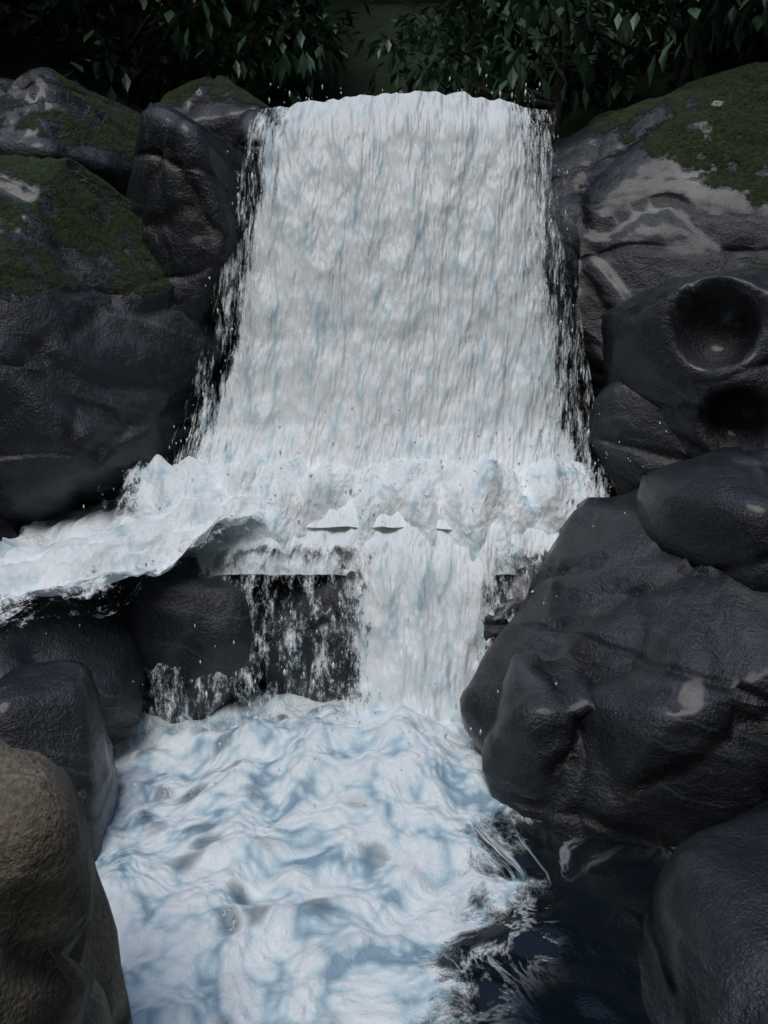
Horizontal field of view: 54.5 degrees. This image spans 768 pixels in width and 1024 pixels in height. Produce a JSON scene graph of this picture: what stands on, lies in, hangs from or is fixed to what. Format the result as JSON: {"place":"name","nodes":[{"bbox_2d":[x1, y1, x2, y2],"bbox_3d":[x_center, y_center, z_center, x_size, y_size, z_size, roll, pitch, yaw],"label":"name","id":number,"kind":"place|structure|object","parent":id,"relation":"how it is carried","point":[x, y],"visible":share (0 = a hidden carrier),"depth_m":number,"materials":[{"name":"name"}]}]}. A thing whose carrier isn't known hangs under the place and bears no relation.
{"place":"outdoors","nodes":[
{"label":"outdoors","id":0,"kind":"place"},
{"bbox_2d":[0,488,266,639],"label":"flowing water","id":1,"kind":"structure","parent":0,"point":[129,545],"depth_m":5.57,"materials":[{"name":"liquid"}]},
{"bbox_2d":[131,91,604,531],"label":"waterfall","id":2,"kind":"structure","parent":0,"point":[373,193],"depth_m":6.79,"materials":[{"name":"liquid"}]},
{"bbox_2d":[0,0,767,496],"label":"hillside ground","id":3,"kind":"structure","parent":0,"point":[16,60],"depth_m":12.30,"materials":[{"name":"green plant"}]},
{"bbox_2d":[0,67,140,196],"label":"rock","id":4,"kind":"object","parent":3,"relation":"on","point":[45,112],"visible":0.32,"depth_m":7.87,"materials":[{"name":"grey stone"}]},
{"bbox_2d":[0,0,162,71],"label":"bush","id":5,"kind":"object","parent":3,"relation":"on","point":[57,9],"depth_m":10.86,"materials":[{"name":"green plant"}]},
{"bbox_2d":[4,0,301,106],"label":"bush","id":6,"kind":"object","parent":3,"relation":"on","point":[223,17],"depth_m":10.86,"materials":[{"name":"green plant"}]},
{"bbox_2d":[126,102,264,403],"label":"rock wall","id":7,"kind":"structure","parent":3,"relation":"on","point":[183,191],"depth_m":6.86,"materials":[{"name":"grey stone"}]},
{"bbox_2d":[100,0,336,77],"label":"bush","id":8,"kind":"object","parent":3,"relation":"on","point":[310,8],"depth_m":12.71,"materials":[{"name":"green plant"}]},
{"bbox_2d":[160,75,277,144],"bbox_3d":[-2.283,-5.311,10.730,2.424,1.582,2.117,0,12,0],"label":"rock","id":9,"kind":"object","parent":3,"relation":"on","point":[218,105],"visible":0.26,"depth_m":9.91,"materials":[{"name":"grey stone"}]},
{"bbox_2d":[116,0,370,110],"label":"bush","id":10,"kind":"object","parent":3,"relation":"on","point":[284,67],"depth_m":12.15,"materials":[{"name":"green plant"}]},
{"bbox_2d":[232,109,283,175],"bbox_3d":[-1.298,-4.585,9.575,1.280,1.114,1.222,-9,15,-35],"label":"rock","id":11,"kind":"object","parent":3,"relation":"on","point":[241,139],"visible":0.17,"depth_m":9.14,"materials":[{"name":"grey stone"}]},
{"bbox_2d":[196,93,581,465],"bbox_3d":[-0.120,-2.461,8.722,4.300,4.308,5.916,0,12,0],"label":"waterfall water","id":12,"kind":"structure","parent":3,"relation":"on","point":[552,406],"depth_m":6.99,"materials":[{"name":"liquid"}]},
{"bbox_2d":[260,213,579,550],"bbox_3d":[0.231,-1.142,9.649,5.180,5.295,4.285,0,12,0],"label":"rock bed","id":13,"kind":"object","parent":3,"relation":"on","point":[569,240],"visible":0.06,"depth_m":7.63,"materials":[{"name":"black stone"}]},
{"bbox_2d":[348,0,611,113],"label":"bush","id":14,"kind":"object","parent":3,"relation":"on","point":[449,11],"depth_m":10.38,"materials":[{"name":"green plant"}]},
{"bbox_2d":[397,0,706,149],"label":"bush","id":15,"kind":"object","parent":3,"relation":"on","point":[519,73],"depth_m":9.52,"materials":[{"name":"green plant"}]},
{"bbox_2d":[584,381,689,496],"bbox_3d":[3.655,-0.460,7.080,3.594,3.343,2.787,0,12,0],"label":"slab rock","id":16,"kind":"object","parent":3,"relation":"on","point":[626,417],"visible":0.24,"depth_m":6.51,"materials":[{"name":"grey stone"}]},
{"bbox_2d":[601,264,767,457],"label":"rock","id":17,"kind":"object","parent":16,"relation":"attached to","point":[688,355],"visible":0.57,"depth_m":6.12,"materials":[{"name":"grey stone"}]},
{"bbox_2d":[526,62,767,454],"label":"slab rock","id":18,"kind":"object","parent":3,"relation":"on","point":[664,189],"visible":0.41,"depth_m":7.63,"materials":[{"name":"grey stone"}]},
{"bbox_2d":[532,0,767,114],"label":"bush","id":19,"kind":"object","parent":3,"relation":"on","point":[621,24],"depth_m":8.98,"materials":[{"name":"green plant"}]},
{"bbox_2d":[666,0,767,68],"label":"bush","id":20,"kind":"object","parent":3,"relation":"on","point":[749,25],"visible":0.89,"depth_m":8.13,"materials":[{"name":"green plant"}]},
{"bbox_2d":[95,683,675,1023],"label":"pool water","id":21,"kind":"structure","parent":0,"point":[232,898],"depth_m":4.11,"materials":[{"name":"white liquid"}]},
{"bbox_2d":[0,518,28,541],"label":"rock","id":22,"kind":"object","parent":21,"relation":"in","point":[9,529],"visible":0.04,"depth_m":6.09,"materials":[{"name":"black stone"}]},
{"bbox_2d":[0,154,224,526],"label":"rock","id":23,"kind":"object","parent":22,"relation":"on","point":[108,347],"visible":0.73,"depth_m":6.37,"materials":[{"name":"grey stone"}]},
{"bbox_2d":[0,660,118,860],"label":"cascade rock","id":24,"kind":"object","parent":21,"relation":"in","point":[51,711],"visible":0.57,"depth_m":4.32,"materials":[{"name":"black stone"}]},
{"bbox_2d":[0,576,145,745],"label":"cascade rock","id":25,"kind":"object","parent":21,"relation":"in","point":[103,648],"visible":0.45,"depth_m":5.34,"materials":[{"name":"black stone"}]},
{"bbox_2d":[91,556,267,723],"bbox_3d":[-1.752,1.068,6.477,1.727,1.692,1.552,0,12,0],"label":"cascade rock","id":26,"kind":"object","parent":21,"relation":"in","point":[162,615],"visible":0.51,"depth_m":5.76,"materials":[{"name":"grey stone"}]},
{"bbox_2d":[19,491,559,737],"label":"cascade water","id":27,"kind":"structure","parent":21,"relation":"on","point":[414,573],"depth_m":5.89,"materials":[{"name":"liquid"}]},
{"bbox_2d":[102,451,597,575],"bbox_3d":[-0.212,-0.023,6.516,4.516,0.986,1.276,0,12,0],"label":"water foam","id":28,"kind":"object","parent":27,"relation":"on","point":[484,499],"depth_m":6.21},
{"bbox_2d":[256,544,371,702],"bbox_3d":[-0.103,1.109,6.626,2.098,1.734,1.559,-4,13,-17],"label":"cascade rock","id":29,"kind":"object","parent":21,"relation":"in","point":[294,594],"visible":0.16,"depth_m":6.05,"materials":[{"name":"grey stone"}]},
{"bbox_2d":[46,74,666,887],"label":"spray droplets","id":30,"kind":"object","parent":21,"relation":"on","point":[374,494],"visible":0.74,"depth_m":5.89,"materials":[{"name":"white liquid"}]},
{"bbox_3d":[0.085,4.247,4.378,11.652,2.687,8.584,0,12,0],"label":"rock pool bed","id":31,"kind":"object","parent":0,"visible":0},
{"bbox_2d":[0,736,132,1023],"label":"brown rock","id":32,"kind":"object","parent":31,"relation":"on","point":[60,960],"visible":1,"depth_m":2.10,"materials":[{"name":"brown stone"}]},
{"bbox_2d":[482,647,600,838],"bbox_3d":[1.559,1.814,5.258,1.836,1.938,1.556,0,12,0],"label":"foot rock","id":33,"kind":"object","parent":31,"relation":"on","point":[534,764],"visible":0.32,"depth_m":4.66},
{"bbox_2d":[460,488,767,847],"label":"rock","id":34,"kind":"object","parent":31,"relation":"on","point":[670,651],"visible":0.44,"depth_m":4.57,"materials":[{"name":"black stone"}]},
{"bbox_2d":[473,555,541,672],"bbox_3d":[1.238,1.058,6.705,1.742,1.753,1.712,0,12,0],"label":"cascade rock","id":35,"kind":"object","parent":34,"relation":"on","point":[495,625],"visible":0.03,"depth_m":5.98,"materials":[{"name":"grey stone"}]},
{"bbox_2d":[636,447,767,591],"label":"rock","id":36,"kind":"object","parent":34,"relation":"on","point":[709,509],"visible":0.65,"depth_m":4.96,"materials":[{"name":"grey stone"}]},
{"bbox_2d":[637,800,767,1023],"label":"rock","id":37,"kind":"object","parent":31,"relation":"on","point":[702,949],"visible":0.89,"depth_m":3.36,"materials":[{"name":"black stone"}]}
]}

